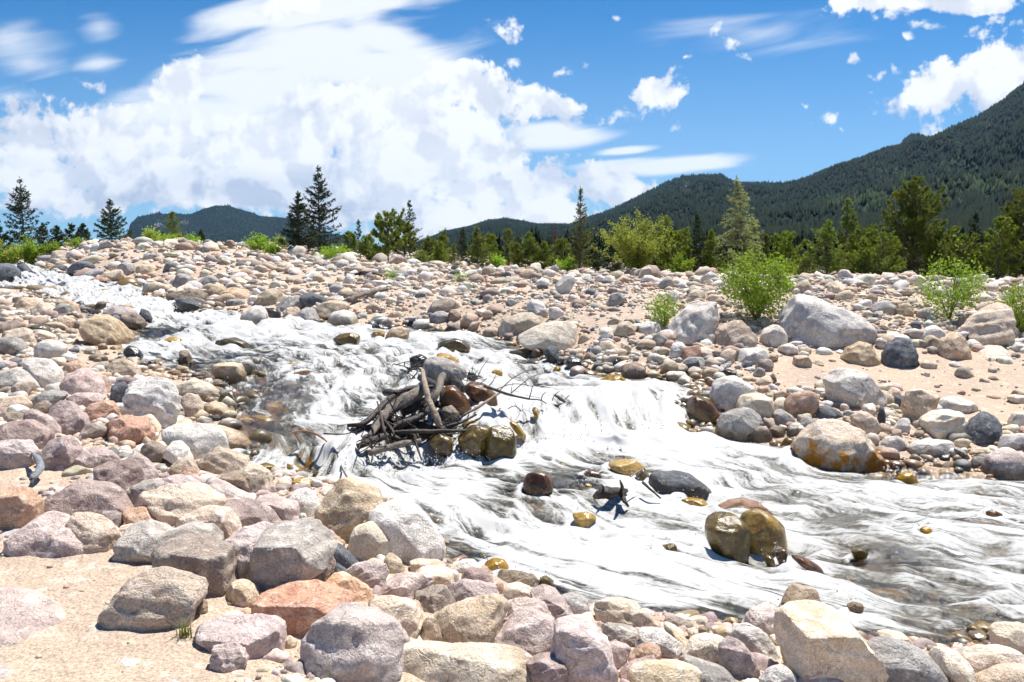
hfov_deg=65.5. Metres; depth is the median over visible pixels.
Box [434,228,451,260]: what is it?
pine tree
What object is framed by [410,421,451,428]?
driftwood log
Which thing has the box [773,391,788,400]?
stone
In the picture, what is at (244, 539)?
boulder
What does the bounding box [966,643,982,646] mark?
boulder
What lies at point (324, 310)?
boulder
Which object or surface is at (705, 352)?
stone
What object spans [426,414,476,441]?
driftwood log
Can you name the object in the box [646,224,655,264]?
spruce tree
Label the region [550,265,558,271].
stone
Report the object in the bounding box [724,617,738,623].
stone
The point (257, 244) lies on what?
shrub
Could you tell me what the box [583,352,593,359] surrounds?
stone
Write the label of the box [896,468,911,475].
stone
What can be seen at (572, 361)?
stone
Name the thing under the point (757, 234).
pine tree
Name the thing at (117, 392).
stone
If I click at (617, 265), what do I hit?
young fir tree
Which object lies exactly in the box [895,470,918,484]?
stone
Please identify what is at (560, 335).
boulder
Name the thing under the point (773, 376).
stone
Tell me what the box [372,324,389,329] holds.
stone
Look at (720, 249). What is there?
spruce tree
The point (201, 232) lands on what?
spruce tree
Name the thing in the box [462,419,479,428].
boulder
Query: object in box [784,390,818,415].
boulder
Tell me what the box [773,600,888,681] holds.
boulder
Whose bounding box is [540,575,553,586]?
stone
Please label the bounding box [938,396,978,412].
boulder
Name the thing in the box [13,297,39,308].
boulder
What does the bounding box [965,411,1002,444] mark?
boulder
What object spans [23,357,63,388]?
boulder
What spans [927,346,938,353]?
stone
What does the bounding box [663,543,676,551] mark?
stone
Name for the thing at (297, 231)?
spruce tree
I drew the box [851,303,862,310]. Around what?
stone
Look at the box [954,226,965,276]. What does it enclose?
spruce tree
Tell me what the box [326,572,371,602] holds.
boulder
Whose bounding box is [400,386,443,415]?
driftwood log
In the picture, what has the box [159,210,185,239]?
spruce tree
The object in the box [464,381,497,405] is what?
boulder
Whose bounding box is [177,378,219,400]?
boulder
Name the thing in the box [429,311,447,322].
stone
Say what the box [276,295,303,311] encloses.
boulder
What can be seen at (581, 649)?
boulder
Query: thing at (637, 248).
willow bush
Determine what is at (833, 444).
boulder
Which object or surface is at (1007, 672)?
boulder
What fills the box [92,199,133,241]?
spruce tree
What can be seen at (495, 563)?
boulder
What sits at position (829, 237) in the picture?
spruce tree
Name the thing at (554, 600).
boulder
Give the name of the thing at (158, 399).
boulder
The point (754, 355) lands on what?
boulder
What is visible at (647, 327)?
stone
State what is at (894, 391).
stone
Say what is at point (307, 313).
boulder
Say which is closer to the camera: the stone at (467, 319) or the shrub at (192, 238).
the stone at (467, 319)
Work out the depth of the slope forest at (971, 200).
1132.65 m
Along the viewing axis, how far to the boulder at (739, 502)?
7.29 m
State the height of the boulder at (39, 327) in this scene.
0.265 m
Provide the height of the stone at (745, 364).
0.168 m
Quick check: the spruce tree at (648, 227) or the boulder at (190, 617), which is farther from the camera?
the spruce tree at (648, 227)
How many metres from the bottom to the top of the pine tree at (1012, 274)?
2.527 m
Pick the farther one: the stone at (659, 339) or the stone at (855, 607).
the stone at (659, 339)
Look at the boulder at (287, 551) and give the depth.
4.23 m
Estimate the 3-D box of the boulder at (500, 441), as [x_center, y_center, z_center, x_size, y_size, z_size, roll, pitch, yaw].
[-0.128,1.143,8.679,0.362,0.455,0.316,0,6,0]
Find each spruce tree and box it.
[0,177,52,261]
[36,222,52,252]
[45,225,68,245]
[72,223,92,240]
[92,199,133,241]
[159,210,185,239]
[196,229,208,241]
[276,190,323,252]
[295,165,345,252]
[353,219,362,250]
[402,200,422,255]
[446,244,462,265]
[456,227,468,261]
[550,228,559,265]
[566,187,596,269]
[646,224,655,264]
[685,212,708,271]
[711,235,725,270]
[793,234,805,271]
[803,219,848,274]
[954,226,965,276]
[957,212,989,275]
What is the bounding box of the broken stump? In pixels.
[592,480,628,506]
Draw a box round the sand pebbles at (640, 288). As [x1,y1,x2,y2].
[359,269,1023,463]
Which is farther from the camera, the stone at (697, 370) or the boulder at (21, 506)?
the stone at (697, 370)
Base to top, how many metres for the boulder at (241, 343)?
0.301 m
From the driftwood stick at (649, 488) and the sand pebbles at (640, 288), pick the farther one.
the sand pebbles at (640, 288)
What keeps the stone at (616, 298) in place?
on the ground
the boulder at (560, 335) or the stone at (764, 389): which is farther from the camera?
the boulder at (560, 335)
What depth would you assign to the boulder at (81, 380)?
9.48 m
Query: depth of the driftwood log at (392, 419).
8.76 m
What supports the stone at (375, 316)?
on the ground
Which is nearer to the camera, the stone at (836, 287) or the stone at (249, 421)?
the stone at (249, 421)
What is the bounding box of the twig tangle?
[323,361,482,452]
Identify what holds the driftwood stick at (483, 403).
on the boulder at (468, 422)
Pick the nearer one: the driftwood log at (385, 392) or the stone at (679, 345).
the driftwood log at (385, 392)
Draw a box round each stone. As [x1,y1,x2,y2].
[0,359,16,368]
[11,380,35,395]
[12,296,22,301]
[17,263,32,272]
[33,400,51,412]
[34,331,56,338]
[49,265,67,270]
[51,250,67,259]
[53,303,72,313]
[56,464,66,470]
[57,315,75,327]
[84,268,103,276]
[85,304,94,309]
[85,474,92,479]
[90,276,108,282]
[94,301,106,308]
[101,376,111,392]
[101,510,123,526]
[110,381,127,402]
[117,262,135,275]
[123,345,143,361]
[135,264,156,273]
[139,308,153,327]
[144,414,160,431]
[164,336,181,341]
[167,369,181,375]
[171,273,194,287]
[179,350,192,366]
[180,467,198,475]
[195,598,207,614]
[196,416,213,422]
[199,275,219,285]
[200,245,210,251]
[203,284,225,295]
[203,374,214,379]
[208,414,221,420]
[213,379,227,387]
[215,301,224,306]
[218,391,238,401]
[223,240,236,248]
[225,298,244,305]
[239,359,254,377]
[241,417,253,424]
[250,370,265,377]
[260,462,274,469]
[265,308,280,317]
[282,307,299,317]
[285,635,296,648]
[294,370,311,381]
[299,513,306,518]
[312,274,324,281]
[329,284,343,292]
[333,535,345,546]
[333,563,345,572]
[335,259,349,267]
[343,274,354,283]
[371,313,384,320]
[371,329,384,337]
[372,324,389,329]
[387,311,402,316]
[407,317,418,326]
[409,354,426,367]
[419,271,431,280]
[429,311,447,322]
[442,405,458,422]
[444,322,460,330]
[448,309,460,321]
[452,570,458,581]
[460,313,478,328]
[467,321,479,331]
[467,371,476,379]
[481,327,498,336]
[491,369,502,375]
[496,582,503,593]
[501,271,510,276]
[509,421,525,440]
[531,348,542,357]
[532,407,539,421]
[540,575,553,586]
[543,345,560,364]
[549,307,563,318]
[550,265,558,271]
[553,366,560,373]
[555,275,574,294]
[566,356,582,368]
[577,333,588,343]
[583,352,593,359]
[584,469,601,486]
[591,362,603,370]
[597,334,612,340]
[599,340,616,350]
[601,356,608,361]
[607,292,624,305]
[608,261,625,270]
[614,321,636,335]
[624,344,630,353]
[630,268,636,275]
[635,466,648,480]
[638,267,651,278]
[638,321,660,333]
[652,332,667,346]
[660,359,678,373]
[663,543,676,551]
[666,290,678,300]
[668,342,684,356]
[668,346,680,357]
[681,345,700,359]
[683,357,700,373]
[685,289,704,301]
[686,627,698,636]
[687,366,701,374]
[698,625,709,632]
[701,348,715,357]
[702,367,718,378]
[705,294,722,300]
[718,348,735,362]
[721,369,736,375]
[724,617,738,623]
[741,360,752,367]
[753,367,765,376]
[755,359,773,371]
[755,377,772,385]
[755,386,769,392]
[763,554,774,566]
[769,425,785,436]
[770,373,776,382]
[770,634,777,644]
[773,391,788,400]
[775,548,787,564]
[780,437,793,447]
[786,424,798,436]
[792,355,811,366]
[796,280,812,293]
[799,351,809,355]
[800,416,813,427]
[803,290,814,295]
[812,359,822,365]
[814,380,824,388]
[827,281,845,292]
[847,601,863,613]
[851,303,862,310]
[851,548,868,559]
[866,293,877,302]
[875,338,886,348]
[877,406,885,423]
[880,324,889,329]
[881,275,894,280]
[886,387,900,396]
[892,418,910,432]
[894,395,902,406]
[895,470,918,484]
[896,303,913,316]
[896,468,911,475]
[908,275,925,285]
[910,321,921,328]
[920,360,937,368]
[920,526,931,533]
[923,335,939,347]
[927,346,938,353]
[935,287,949,294]
[939,454,949,460]
[942,461,954,467]
[949,361,960,366]
[954,448,969,459]
[957,314,969,326]
[970,456,983,468]
[974,274,988,282]
[986,510,1002,520]
[988,376,999,379]
[1007,411,1023,426]
[1011,343,1023,351]
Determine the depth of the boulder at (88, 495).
5.28 m
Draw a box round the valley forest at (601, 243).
[462,225,1021,267]
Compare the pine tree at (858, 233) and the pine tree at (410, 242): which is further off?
the pine tree at (410, 242)
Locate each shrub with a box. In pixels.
[0,239,25,263]
[13,233,47,264]
[37,240,67,254]
[63,237,84,247]
[141,225,165,240]
[154,232,180,241]
[181,231,202,242]
[241,231,278,250]
[262,242,284,254]
[269,233,286,248]
[313,244,351,258]
[354,240,393,260]
[375,265,400,279]
[407,247,432,261]
[452,267,473,281]
[484,253,508,266]
[553,253,578,271]
[641,289,683,327]
[664,251,697,272]
[715,243,800,322]
[771,250,799,274]
[829,254,872,273]
[911,235,993,319]
[984,276,1023,331]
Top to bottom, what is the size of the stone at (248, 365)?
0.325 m
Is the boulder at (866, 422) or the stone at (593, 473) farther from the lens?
the boulder at (866, 422)
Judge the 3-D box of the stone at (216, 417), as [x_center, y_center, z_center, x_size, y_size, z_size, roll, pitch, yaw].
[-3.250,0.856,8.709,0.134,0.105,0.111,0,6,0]
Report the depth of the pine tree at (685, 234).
30.67 m
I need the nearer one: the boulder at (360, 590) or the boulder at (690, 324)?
the boulder at (360, 590)
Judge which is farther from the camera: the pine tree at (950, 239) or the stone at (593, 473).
the pine tree at (950, 239)
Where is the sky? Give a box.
[0,0,1023,248]
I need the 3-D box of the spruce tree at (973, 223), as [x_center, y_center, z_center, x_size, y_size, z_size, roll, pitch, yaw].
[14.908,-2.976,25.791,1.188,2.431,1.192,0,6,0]
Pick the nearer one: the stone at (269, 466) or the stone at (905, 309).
the stone at (269, 466)
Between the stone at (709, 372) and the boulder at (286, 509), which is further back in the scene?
the stone at (709, 372)
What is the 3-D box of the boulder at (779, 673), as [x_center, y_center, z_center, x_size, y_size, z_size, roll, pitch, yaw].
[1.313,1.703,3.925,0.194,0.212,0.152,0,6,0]
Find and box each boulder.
[0,263,21,281]
[0,320,26,332]
[0,337,27,354]
[0,367,42,390]
[0,395,32,408]
[0,411,23,421]
[0,419,54,449]
[0,439,39,468]
[0,486,44,530]
[0,586,65,647]
[0,666,9,676]
[1,327,35,342]
[2,511,85,557]
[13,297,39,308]
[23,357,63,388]
[23,409,61,433]
[28,324,50,331]
[30,303,54,315]
[30,389,68,407]
[33,340,67,358]
[39,435,82,469]
[44,479,133,515]
[48,400,89,434]
[55,299,80,312]
[59,368,107,396]
[62,360,87,372]
[65,512,120,553]
[66,392,105,406]
[67,261,95,275]
[71,446,119,467]
[78,314,133,345]
[79,422,107,438]
[84,400,121,420]
[93,459,144,489]
[97,566,208,631]
[99,269,123,280]
[103,306,135,316]
[105,414,155,443]
[106,358,141,376]
[112,519,223,562]
[116,403,132,414]
[118,658,140,666]
[120,312,149,331]
[122,376,180,428]
[122,506,157,523]
[125,479,164,505]
[126,451,158,479]
[134,482,227,525]
[140,440,165,462]
[142,282,169,292]
[151,533,237,595]
[160,474,199,484]
[161,423,228,459]
[162,440,193,463]
[166,289,207,300]
[167,456,199,474]
[172,609,195,627]
[175,297,200,311]
[175,417,191,423]
[175,505,241,539]
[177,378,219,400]
[181,393,203,416]
[194,613,286,658]
[197,446,250,473]
[204,401,227,415]
[206,477,247,497]
[209,642,248,672]
[211,362,246,386]
[215,337,252,353]
[218,425,249,448]
[219,470,250,492]
[220,287,250,298]
[223,498,281,526]
[224,521,274,578]
[226,579,261,607]
[239,463,274,492]
[240,305,267,324]
[246,518,338,591]
[251,579,354,635]
[254,288,284,305]
[255,493,299,520]
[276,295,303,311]
[289,487,319,516]
[292,477,311,485]
[295,307,319,329]
[299,292,325,307]
[300,602,404,681]
[311,556,335,581]
[314,477,384,542]
[315,300,349,319]
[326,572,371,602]
[327,310,358,324]
[333,332,359,344]
[333,543,358,568]
[345,560,389,587]
[348,521,391,560]
[368,501,445,562]
[368,595,426,637]
[377,571,433,599]
[384,553,404,573]
[386,326,408,339]
[403,629,410,643]
[403,641,531,681]
[409,558,445,572]
[415,565,454,585]
[415,584,455,612]
[421,593,509,642]
[423,356,466,385]
[427,298,455,312]
[429,433,452,458]
[437,338,470,355]
[437,353,458,362]
[439,385,471,414]
[447,579,497,601]
[454,559,481,572]
[458,424,489,457]
[461,567,493,582]
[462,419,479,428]
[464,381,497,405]
[484,425,516,460]
[484,557,508,569]
[495,608,554,655]
[498,312,543,335]
[498,569,539,586]
[503,582,531,598]
[508,597,551,614]
[518,321,577,352]
[523,472,552,504]
[526,299,548,316]
[526,652,567,681]
[530,584,572,619]
[550,614,618,681]
[562,592,589,613]
[573,512,595,526]
[593,597,658,627]
[600,375,625,380]
[601,622,640,646]
[608,459,644,475]
[610,641,630,668]
[618,655,655,678]
[621,362,646,379]
[626,659,702,681]
[628,641,661,661]
[638,627,683,657]
[649,470,711,499]
[663,621,686,646]
[665,371,687,382]
[665,616,692,627]
[667,301,719,345]
[681,497,707,506]
[682,632,722,664]
[683,357,704,368]
[683,654,736,681]
[685,395,719,424]
[705,511,751,565]
[710,375,754,411]
[710,624,731,637]
[714,320,757,347]
[715,407,761,441]
[716,636,759,678]
[718,497,773,514]
[727,622,780,659]
[735,348,769,363]
[735,393,773,417]
[740,508,787,554]
[741,602,777,637]
[747,426,772,442]
[758,664,796,681]
[759,324,787,346]
[772,409,794,424]
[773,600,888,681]
[778,294,877,347]
[779,583,820,606]
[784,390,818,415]
[790,419,886,479]
[791,555,824,574]
[791,670,843,681]
[814,406,843,418]
[822,368,886,407]
[840,341,880,365]
[850,411,880,434]
[867,636,947,681]
[870,301,896,314]
[877,629,912,643]
[880,337,919,367]
[881,436,906,450]
[901,388,940,420]
[906,438,954,456]
[919,325,945,339]
[919,409,967,438]
[929,646,976,681]
[937,333,972,359]
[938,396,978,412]
[958,302,1016,346]
[961,644,1023,672]
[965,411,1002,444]
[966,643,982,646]
[976,345,1010,361]
[976,663,1023,681]
[980,450,1023,481]
[989,621,1023,654]
[997,433,1023,450]
[1007,394,1023,403]
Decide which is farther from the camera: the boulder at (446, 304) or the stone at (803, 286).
the boulder at (446, 304)
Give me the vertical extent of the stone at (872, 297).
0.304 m
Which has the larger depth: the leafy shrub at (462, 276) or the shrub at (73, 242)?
the shrub at (73, 242)
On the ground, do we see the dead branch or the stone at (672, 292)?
the stone at (672, 292)
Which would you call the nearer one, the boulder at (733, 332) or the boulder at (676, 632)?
the boulder at (676, 632)
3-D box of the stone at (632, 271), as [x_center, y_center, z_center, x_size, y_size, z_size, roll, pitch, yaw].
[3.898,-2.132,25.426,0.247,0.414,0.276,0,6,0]
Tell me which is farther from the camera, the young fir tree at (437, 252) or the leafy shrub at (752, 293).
the young fir tree at (437, 252)
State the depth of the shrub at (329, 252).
37.31 m
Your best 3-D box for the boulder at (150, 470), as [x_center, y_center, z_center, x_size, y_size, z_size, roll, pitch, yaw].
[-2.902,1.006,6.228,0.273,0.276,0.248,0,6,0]
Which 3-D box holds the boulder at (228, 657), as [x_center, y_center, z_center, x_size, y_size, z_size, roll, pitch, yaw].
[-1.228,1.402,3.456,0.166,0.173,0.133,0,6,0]
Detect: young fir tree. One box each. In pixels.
[429,239,450,261]
[465,225,492,265]
[510,231,541,267]
[532,240,558,268]
[581,238,605,270]
[600,239,623,270]
[695,232,720,270]
[697,228,729,271]
[753,233,787,271]
[795,244,816,274]
[913,247,944,275]
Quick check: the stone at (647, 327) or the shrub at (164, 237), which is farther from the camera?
the shrub at (164, 237)
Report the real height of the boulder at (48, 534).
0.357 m
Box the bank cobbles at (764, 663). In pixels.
[0,465,989,681]
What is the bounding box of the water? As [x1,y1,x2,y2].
[0,262,1023,640]
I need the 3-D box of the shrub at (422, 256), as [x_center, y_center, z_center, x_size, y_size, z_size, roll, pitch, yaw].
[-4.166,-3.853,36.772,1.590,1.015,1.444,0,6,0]
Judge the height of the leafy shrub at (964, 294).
1.572 m
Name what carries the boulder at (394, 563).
on the ground
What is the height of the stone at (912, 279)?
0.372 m
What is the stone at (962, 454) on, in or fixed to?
on the ground
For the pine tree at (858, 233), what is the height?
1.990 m
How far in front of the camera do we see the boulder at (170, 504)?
5.22 m
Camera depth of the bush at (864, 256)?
24.72 m
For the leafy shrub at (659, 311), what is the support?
on the ground
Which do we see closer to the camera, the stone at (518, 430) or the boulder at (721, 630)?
the boulder at (721, 630)
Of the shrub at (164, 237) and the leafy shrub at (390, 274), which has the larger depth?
the shrub at (164, 237)
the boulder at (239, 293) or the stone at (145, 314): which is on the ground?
the boulder at (239, 293)
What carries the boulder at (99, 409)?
on the ground
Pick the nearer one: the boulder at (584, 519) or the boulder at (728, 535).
the boulder at (728, 535)
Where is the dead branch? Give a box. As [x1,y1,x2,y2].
[477,358,546,403]
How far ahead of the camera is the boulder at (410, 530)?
5.33 m
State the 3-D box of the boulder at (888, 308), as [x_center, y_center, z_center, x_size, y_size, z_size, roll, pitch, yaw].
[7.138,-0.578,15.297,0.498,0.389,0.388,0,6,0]
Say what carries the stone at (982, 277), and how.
on the ground
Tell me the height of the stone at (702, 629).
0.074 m
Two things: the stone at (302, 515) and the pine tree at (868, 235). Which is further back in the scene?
the pine tree at (868, 235)
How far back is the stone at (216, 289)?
23.83 m
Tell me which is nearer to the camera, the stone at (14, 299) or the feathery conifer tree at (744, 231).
the stone at (14, 299)
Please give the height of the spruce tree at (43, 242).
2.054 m
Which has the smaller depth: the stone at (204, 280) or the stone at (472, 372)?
the stone at (472, 372)
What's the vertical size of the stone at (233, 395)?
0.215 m
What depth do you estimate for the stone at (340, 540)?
5.33 m
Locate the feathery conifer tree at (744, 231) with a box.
[714,175,768,273]
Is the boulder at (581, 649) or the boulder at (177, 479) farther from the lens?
the boulder at (177, 479)
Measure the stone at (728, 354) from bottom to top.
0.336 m
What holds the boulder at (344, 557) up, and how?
on the ground
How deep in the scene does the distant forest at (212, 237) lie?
3964.39 m
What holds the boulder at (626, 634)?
on the ground
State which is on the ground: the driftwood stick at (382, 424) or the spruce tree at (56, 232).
the spruce tree at (56, 232)
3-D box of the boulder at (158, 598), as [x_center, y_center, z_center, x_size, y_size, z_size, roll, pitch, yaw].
[-1.757,1.323,3.858,0.522,0.440,0.340,0,6,0]
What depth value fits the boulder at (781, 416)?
10.01 m
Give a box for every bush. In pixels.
[591,207,676,270]
[845,226,906,274]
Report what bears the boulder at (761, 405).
on the ground
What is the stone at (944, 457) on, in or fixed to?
on the ground
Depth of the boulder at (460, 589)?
4.68 m
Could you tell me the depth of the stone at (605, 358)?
12.57 m
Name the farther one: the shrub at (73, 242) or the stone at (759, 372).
the shrub at (73, 242)
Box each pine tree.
[0,222,10,251]
[62,222,78,241]
[338,230,358,252]
[358,233,377,259]
[368,208,407,260]
[389,219,419,257]
[418,235,440,254]
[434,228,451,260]
[477,233,501,260]
[498,227,515,265]
[509,241,525,265]
[551,236,575,263]
[654,215,673,270]
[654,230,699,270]
[666,225,697,267]
[727,221,763,265]
[765,230,808,273]
[783,239,802,274]
[835,198,861,272]
[840,238,874,273]
[844,227,877,272]
[864,223,886,274]
[874,175,959,270]
[880,222,920,273]
[904,222,943,273]
[918,225,970,275]
[931,232,973,277]
[944,232,991,276]
[976,215,1023,279]
[979,230,1006,277]
[983,184,1023,276]
[986,221,1023,278]
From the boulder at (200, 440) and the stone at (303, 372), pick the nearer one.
the boulder at (200, 440)
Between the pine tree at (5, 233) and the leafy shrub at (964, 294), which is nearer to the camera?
the leafy shrub at (964, 294)
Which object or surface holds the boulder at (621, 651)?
on the ground
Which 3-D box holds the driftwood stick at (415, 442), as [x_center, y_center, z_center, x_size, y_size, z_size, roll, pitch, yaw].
[-0.999,1.122,8.415,0.033,0.239,0.262,-3,7,-24]
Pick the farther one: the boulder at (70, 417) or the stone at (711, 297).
the stone at (711, 297)
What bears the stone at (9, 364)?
on the ground
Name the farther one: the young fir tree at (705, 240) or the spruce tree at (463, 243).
the spruce tree at (463, 243)
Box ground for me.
[0,245,1023,681]
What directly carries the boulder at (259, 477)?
on the ground
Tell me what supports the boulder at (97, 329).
on the ground
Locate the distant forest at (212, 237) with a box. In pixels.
[129,203,356,247]
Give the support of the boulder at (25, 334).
on the ground
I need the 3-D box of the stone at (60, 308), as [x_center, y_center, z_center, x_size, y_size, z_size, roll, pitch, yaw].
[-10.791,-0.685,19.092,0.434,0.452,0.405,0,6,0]
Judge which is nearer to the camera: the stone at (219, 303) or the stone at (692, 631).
the stone at (692, 631)
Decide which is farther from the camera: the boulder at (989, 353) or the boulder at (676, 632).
the boulder at (989, 353)
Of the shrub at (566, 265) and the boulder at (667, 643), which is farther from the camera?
the shrub at (566, 265)
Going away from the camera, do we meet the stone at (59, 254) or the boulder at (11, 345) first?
the boulder at (11, 345)
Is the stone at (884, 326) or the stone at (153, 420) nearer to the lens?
the stone at (153, 420)
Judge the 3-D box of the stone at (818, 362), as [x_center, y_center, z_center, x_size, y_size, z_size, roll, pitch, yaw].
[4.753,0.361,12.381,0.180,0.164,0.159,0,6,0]
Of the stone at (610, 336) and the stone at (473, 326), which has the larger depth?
the stone at (473, 326)
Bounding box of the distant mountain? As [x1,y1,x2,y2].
[128,205,346,246]
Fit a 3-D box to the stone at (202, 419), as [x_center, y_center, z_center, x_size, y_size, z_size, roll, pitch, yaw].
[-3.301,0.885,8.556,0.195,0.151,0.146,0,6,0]
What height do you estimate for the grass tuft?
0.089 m
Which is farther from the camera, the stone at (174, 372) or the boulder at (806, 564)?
the stone at (174, 372)
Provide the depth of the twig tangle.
8.84 m
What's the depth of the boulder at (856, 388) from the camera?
10.51 m
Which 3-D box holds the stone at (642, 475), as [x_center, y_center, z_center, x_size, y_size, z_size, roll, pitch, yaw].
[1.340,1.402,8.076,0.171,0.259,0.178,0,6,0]
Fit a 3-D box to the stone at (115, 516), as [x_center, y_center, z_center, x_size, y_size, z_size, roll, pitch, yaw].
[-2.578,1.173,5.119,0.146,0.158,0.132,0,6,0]
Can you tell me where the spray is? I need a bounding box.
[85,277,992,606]
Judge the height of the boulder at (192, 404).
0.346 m
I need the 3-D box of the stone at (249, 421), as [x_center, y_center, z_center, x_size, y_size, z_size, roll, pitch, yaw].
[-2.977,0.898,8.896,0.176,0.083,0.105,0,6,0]
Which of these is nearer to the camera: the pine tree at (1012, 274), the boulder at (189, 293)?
the boulder at (189, 293)
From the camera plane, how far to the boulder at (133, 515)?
5.11 m
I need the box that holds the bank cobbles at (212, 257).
[0,238,1023,363]
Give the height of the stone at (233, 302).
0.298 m
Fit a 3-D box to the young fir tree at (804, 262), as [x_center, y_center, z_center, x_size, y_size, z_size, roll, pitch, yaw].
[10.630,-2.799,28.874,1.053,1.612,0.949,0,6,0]
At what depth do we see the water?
7.92 m
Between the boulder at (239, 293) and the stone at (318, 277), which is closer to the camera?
the boulder at (239, 293)
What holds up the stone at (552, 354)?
on the ground
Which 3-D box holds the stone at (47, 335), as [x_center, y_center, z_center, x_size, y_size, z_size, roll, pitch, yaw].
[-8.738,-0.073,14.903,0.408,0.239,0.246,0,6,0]
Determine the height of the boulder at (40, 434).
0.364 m
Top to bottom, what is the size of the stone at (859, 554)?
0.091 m
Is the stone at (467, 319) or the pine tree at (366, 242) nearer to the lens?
the stone at (467, 319)
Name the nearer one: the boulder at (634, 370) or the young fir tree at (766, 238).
the boulder at (634, 370)
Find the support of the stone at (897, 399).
on the ground
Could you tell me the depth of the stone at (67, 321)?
16.92 m
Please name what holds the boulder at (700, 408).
on the ground
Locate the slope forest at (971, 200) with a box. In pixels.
[352,81,1023,254]
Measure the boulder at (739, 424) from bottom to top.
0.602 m
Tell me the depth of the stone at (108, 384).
9.72 m
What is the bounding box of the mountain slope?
[421,88,1023,242]
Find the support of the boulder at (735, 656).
on the ground
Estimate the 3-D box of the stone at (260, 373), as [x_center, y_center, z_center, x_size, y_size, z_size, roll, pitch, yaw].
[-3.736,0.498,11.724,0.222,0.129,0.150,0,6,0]
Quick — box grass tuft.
[172,617,196,638]
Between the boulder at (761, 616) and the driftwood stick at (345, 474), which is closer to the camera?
the boulder at (761, 616)
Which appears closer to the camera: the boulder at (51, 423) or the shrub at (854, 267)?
the boulder at (51, 423)
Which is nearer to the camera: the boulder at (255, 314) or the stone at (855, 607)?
the stone at (855, 607)
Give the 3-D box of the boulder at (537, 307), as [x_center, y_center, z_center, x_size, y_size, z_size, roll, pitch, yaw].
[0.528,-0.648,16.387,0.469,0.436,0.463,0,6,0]
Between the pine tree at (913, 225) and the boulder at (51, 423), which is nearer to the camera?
the boulder at (51, 423)
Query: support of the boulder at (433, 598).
on the ground
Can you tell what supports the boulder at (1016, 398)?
on the ground
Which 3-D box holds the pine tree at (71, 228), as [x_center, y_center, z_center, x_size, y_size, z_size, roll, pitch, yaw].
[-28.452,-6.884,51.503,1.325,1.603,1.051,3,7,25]
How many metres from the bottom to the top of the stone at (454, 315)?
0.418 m
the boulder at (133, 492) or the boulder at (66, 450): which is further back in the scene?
the boulder at (66, 450)
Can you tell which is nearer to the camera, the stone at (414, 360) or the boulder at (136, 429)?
the boulder at (136, 429)
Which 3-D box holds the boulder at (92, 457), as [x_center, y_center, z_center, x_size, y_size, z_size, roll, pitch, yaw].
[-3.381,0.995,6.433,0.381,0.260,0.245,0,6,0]
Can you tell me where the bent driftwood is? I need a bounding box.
[29,452,44,483]
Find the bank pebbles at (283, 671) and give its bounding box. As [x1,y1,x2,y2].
[0,430,983,681]
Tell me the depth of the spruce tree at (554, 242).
37.68 m
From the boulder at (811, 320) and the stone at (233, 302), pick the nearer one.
the boulder at (811, 320)
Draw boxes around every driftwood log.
[347,287,388,302]
[347,394,399,427]
[350,415,405,430]
[354,271,381,276]
[356,433,402,448]
[362,419,426,438]
[367,386,423,437]
[367,438,421,455]
[378,414,418,438]
[382,385,433,395]
[389,433,451,443]
[391,410,429,429]
[394,429,466,433]
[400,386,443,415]
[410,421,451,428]
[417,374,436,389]
[421,368,442,427]
[424,372,445,410]
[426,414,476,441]
[434,400,445,408]
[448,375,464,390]
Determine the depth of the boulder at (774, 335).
13.11 m
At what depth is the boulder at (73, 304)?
19.44 m
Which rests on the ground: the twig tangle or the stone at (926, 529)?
the stone at (926, 529)
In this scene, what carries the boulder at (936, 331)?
on the ground
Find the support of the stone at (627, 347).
on the ground
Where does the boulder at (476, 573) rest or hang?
on the ground
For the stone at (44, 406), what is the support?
on the ground
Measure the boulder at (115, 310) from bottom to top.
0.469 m
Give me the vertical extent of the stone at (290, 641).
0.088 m
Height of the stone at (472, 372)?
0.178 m
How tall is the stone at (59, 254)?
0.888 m
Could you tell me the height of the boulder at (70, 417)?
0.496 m
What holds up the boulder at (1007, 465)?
on the ground
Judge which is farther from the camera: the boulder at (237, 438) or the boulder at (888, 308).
the boulder at (888, 308)
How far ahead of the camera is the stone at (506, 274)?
25.57 m
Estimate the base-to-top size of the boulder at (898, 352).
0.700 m
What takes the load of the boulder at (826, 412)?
on the ground
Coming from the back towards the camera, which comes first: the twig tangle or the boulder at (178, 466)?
the twig tangle
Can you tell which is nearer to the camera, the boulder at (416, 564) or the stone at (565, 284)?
the boulder at (416, 564)
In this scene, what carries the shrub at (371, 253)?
on the ground
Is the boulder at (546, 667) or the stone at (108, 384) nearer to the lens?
the boulder at (546, 667)
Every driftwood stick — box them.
[336,454,347,476]
[375,417,394,438]
[376,401,389,443]
[413,434,421,460]
[464,392,500,414]
[552,391,569,402]
[642,481,660,498]
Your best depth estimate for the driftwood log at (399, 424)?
8.74 m
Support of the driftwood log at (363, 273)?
on the ground
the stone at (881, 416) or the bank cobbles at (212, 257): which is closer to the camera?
the stone at (881, 416)
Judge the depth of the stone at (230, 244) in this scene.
42.00 m
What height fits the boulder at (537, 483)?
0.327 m
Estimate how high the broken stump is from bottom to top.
0.280 m
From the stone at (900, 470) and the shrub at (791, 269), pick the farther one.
the shrub at (791, 269)
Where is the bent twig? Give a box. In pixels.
[294,430,327,442]
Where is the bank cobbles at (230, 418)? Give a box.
[0,329,1023,544]

